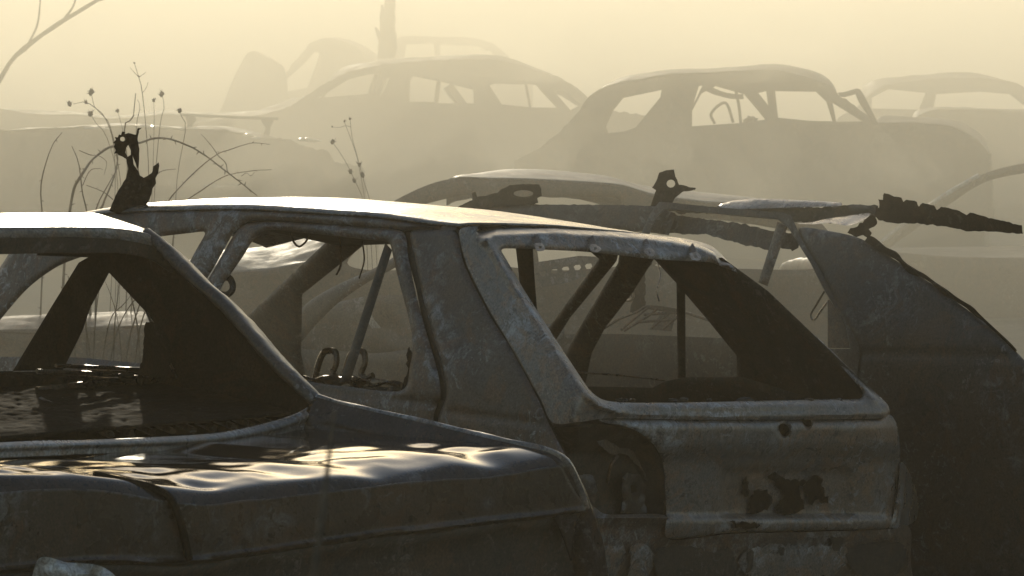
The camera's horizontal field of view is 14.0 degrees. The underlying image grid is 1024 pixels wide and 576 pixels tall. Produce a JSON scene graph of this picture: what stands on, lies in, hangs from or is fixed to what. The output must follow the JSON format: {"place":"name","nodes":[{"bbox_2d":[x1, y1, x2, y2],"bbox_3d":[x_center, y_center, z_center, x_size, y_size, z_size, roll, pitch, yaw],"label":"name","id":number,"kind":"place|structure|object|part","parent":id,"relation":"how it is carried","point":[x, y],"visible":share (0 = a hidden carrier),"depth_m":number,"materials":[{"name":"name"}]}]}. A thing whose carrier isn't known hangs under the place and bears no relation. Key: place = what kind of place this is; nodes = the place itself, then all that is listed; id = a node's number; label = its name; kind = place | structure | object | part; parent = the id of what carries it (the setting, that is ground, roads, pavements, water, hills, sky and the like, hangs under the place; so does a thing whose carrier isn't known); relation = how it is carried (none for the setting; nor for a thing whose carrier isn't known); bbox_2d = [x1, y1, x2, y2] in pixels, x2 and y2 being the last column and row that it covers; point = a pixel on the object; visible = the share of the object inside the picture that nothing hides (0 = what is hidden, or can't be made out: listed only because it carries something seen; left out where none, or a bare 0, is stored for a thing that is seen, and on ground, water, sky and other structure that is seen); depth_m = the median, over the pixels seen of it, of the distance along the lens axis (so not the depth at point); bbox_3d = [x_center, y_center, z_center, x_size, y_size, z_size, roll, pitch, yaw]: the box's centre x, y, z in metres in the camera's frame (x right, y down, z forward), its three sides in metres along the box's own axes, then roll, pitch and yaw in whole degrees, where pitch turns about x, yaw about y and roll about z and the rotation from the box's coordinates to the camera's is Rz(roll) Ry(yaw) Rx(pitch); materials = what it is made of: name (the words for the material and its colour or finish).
{"place":"outdoors","nodes":[
{"label":"outdoors","id":0,"kind":"place"},
{"bbox_2d":[0,0,1023,359],"bbox_3d":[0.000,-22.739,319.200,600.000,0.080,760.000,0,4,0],"label":"ground","id":1,"kind":"structure","parent":0,"point":[186,54],"depth_m":113.51,"materials":[{"name":"brown soil"}]},
{"bbox_2d":[0,0,101,82],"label":"bare branch","id":2,"kind":"object","parent":1,"relation":"on","point":[30,43],"visible":1,"depth_m":29.91,"materials":[{"name":"brown plant"}]},
{"bbox_2d":[32,557,114,575],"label":"rock","id":3,"kind":"object","parent":1,"relation":"on","point":[46,566],"visible":1,"depth_m":9.68,"materials":[{"name":"grey stone"}]},
{"bbox_2d":[0,311,151,362],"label":"bonnet wreck","id":4,"kind":"object","parent":1,"relation":"on","point":[17,333],"visible":0.12,"depth_m":18.79,"materials":[{"name":"metal"}]},
{"bbox_2d":[66,88,126,311],"bbox_3d":[-2.043,-0.197,20.653,0.305,1.595,0.291,0,4,0],"label":"seed head plant","id":5,"kind":"object","parent":1,"relation":"on","point":[90,93],"visible":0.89,"depth_m":20.60,"materials":[{"name":"brown plant"}]},
{"bbox_2d":[0,109,219,129],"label":"roofless car","id":6,"kind":"object","parent":1,"relation":"on","point":[11,119],"visible":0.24,"depth_m":37.97,"materials":[{"name":"metal"}]},
{"bbox_2d":[68,276,152,362],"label":"dry grass","id":7,"kind":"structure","parent":1,"relation":"on","point":[128,345],"depth_m":17.36,"materials":[{"name":"brown plant"}]},
{"bbox_2d":[124,62,185,311],"bbox_3d":[-1.730,-0.252,20.247,0.317,1.683,0.295,0,4,0],"label":"seed head plant","id":8,"kind":"object","parent":1,"relation":"on","point":[161,94],"visible":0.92,"depth_m":20.23,"materials":[{"name":"brown plant"}]},
{"bbox_2d":[40,127,271,314],"bbox_3d":[-1.631,-0.120,19.052,1.087,1.236,0.303,0,4,0],"label":"bramble","id":9,"kind":"object","parent":1,"relation":"on","point":[97,204],"visible":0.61,"depth_m":19.02,"materials":[{"name":"brown plant"}]},
{"bbox_2d":[0,123,378,268],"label":"flattened car","id":10,"kind":"object","parent":1,"relation":"on","point":[297,170],"visible":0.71,"depth_m":31.03,"materials":[{"name":"metal"}]},
{"bbox_2d":[181,113,277,135],"bbox_3d":[-2.135,-1.211,31.607,0.736,0.221,0.030,0,4,0],"label":"metal rail","id":11,"kind":"object","parent":10,"relation":"on","point":[267,122],"visible":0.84,"depth_m":31.59,"materials":[{"name":"grey metal"}]},
{"bbox_2d":[219,51,287,112],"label":"box van","id":12,"kind":"object","parent":1,"relation":"on","point":[259,81],"visible":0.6,"depth_m":47.97,"materials":[{"name":"metal"}]},
{"bbox_2d":[0,213,607,575],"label":"saloon","id":13,"kind":"object","parent":1,"relation":"on","point":[196,443],"visible":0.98,"depth_m":10.93,"materials":[{"name":"metal"}]},
{"bbox_2d":[311,409,335,575],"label":"foreground stalk","id":14,"kind":"object","parent":1,"relation":"on","point":[319,535],"visible":1,"depth_m":3.22,"materials":[{"name":"brown plant"}]},
{"bbox_2d":[286,37,377,99],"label":"arched van","id":15,"kind":"object","parent":1,"relation":"on","point":[336,54],"visible":0.34,"depth_m":49.95,"materials":[{"name":"metal"}]},
{"bbox_2d":[330,118,376,269],"bbox_3d":[-0.781,-0.125,21.060,0.274,1.474,0.289,0,4,0],"label":"seed head plant","id":16,"kind":"object","parent":1,"relation":"on","point":[362,174],"visible":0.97,"depth_m":21.02,"materials":[{"name":"brown plant"}]},
{"bbox_2d":[375,0,396,95],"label":"charred post","id":17,"kind":"object","parent":1,"relation":"on","point":[387,37],"visible":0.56,"depth_m":43.86,"materials":[{"name":"beige"}]},
{"bbox_2d":[184,54,644,206],"bbox_3d":[-0.863,-1.447,38.669,4.516,1.432,1.445,0,5,-6],"label":"long car","id":18,"kind":"object","parent":1,"relation":"on","point":[402,144],"visible":0.6,"depth_m":38.00,"materials":[{"name":"metal"}]},
{"bbox_2d":[0,197,917,575],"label":"hatchback","id":19,"kind":"object","parent":1,"relation":"on","point":[778,455],"visible":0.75,"depth_m":14.40,"materials":[{"name":"metal"}]},
{"bbox_3d":[-1.651,0.661,15.457,1.623,0.826,0.085,4,6,44],"label":"front door","id":20,"kind":"part","parent":19,"relation":"part of","materials":[{"name":"metal"}]},
{"bbox_2d":[109,128,158,213],"bbox_3d":[-1.390,-0.430,15.385,0.186,0.320,0.113,0,4,0],"label":"torn metal post","id":21,"kind":"object","parent":19,"relation":"on","point":[135,189],"visible":1,"depth_m":15.37,"materials":[{"name":"black metal"}]},
{"bbox_3d":[-0.689,0.223,14.584,0.212,0.885,1.409,-4,6,-45],"label":"rear door","id":22,"kind":"part","parent":19,"relation":"part of","materials":[{"name":"metal"}]},
{"bbox_2d":[395,36,532,106],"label":"thin roof car","id":23,"kind":"object","parent":1,"relation":"on","point":[422,89],"visible":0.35,"depth_m":53.96,"materials":[{"name":"metal"}]},
{"bbox_2d":[189,169,849,348],"bbox_3d":[0.136,0.210,21.029,3.933,1.646,1.518,-1,5,-8],"label":"car","id":24,"kind":"object","parent":1,"relation":"on","point":[261,274],"visible":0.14,"depth_m":20.30,"materials":[{"name":"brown metal"}]},
{"bbox_2d":[301,170,1023,575],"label":"estate car","id":25,"kind":"object","parent":1,"relation":"on","point":[937,368],"visible":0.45,"depth_m":15.75,"materials":[{"name":"metal"}]},
{"bbox_3d":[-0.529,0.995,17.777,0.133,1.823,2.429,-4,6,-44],"label":"front door","id":26,"kind":"part","parent":25,"relation":"part of","materials":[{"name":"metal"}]},
{"bbox_3d":[0.767,0.669,16.477,1.693,1.992,0.156,4,6,45],"label":"rear door","id":27,"kind":"part","parent":25,"relation":"part of","materials":[{"name":"metal"}]},
{"bbox_2d":[719,199,841,208],"bbox_3d":[1.066,-0.327,16.560,0.657,0.050,0.086,4,6,43],"label":"curved metal strip","id":28,"kind":"object","parent":25,"relation":"on","point":[758,203],"visible":0.95,"depth_m":16.58,"materials":[{"name":"grey metal"}]},
{"bbox_2d":[796,213,869,225],"bbox_3d":[1.260,-0.269,16.216,0.165,0.047,0.312,-4,6,-43],"label":"folded sheet","id":29,"kind":"object","parent":25,"relation":"on","point":[851,219],"visible":1,"depth_m":16.18,"materials":[{"name":"metal"}]},
{"bbox_2d":[848,215,876,236],"bbox_3d":[1.350,-0.239,16.105,0.045,0.092,0.190,-4,6,-38],"label":"hanging metal flap","id":30,"kind":"object","parent":29,"relation":"hanging from","point":[865,226],"visible":0.98,"depth_m":16.07,"materials":[{"name":"black metal"}]},
{"bbox_2d":[874,193,1022,233],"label":"serrated metal strip","id":31,"kind":"object","parent":25,"relation":"attached to","point":[893,209],"visible":1,"depth_m":15.93,"materials":[{"name":"black metal"}]},
{"bbox_2d":[514,64,993,259],"bbox_3d":[1.917,-0.999,32.569,3.700,1.492,1.663,1,5,8],"label":"bent frame car","id":32,"kind":"object","parent":1,"relation":"on","point":[868,159],"visible":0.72,"depth_m":31.99,"materials":[{"name":"metal"}]},
{"bbox_3d":[2.619,-1.371,31.626,0.317,0.277,0.043,1,5,8],"label":"window frame","id":33,"kind":"part","parent":32,"relation":"part of","materials":[{"name":"grey metal"}]},
{"bbox_2d":[836,72,1023,121],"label":"pale car","id":34,"kind":"object","parent":1,"relation":"on","point":[930,86],"visible":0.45,"depth_m":42.01,"materials":[{"name":"metal"}]},
{"bbox_2d":[880,163,1023,317],"bbox_3d":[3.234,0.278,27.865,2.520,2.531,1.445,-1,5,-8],"label":"slant pillar car","id":35,"kind":"object","parent":1,"relation":"on","point":[986,281],"visible":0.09,"depth_m":27.14,"materials":[{"name":"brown metal"}]},
{"bbox_2d":[912,107,1023,218],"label":"round bonnet car","id":36,"kind":"object","parent":1,"relation":"on","point":[1001,131],"visible":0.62,"depth_m":37.02,"materials":[{"name":"metal"}]}
]}

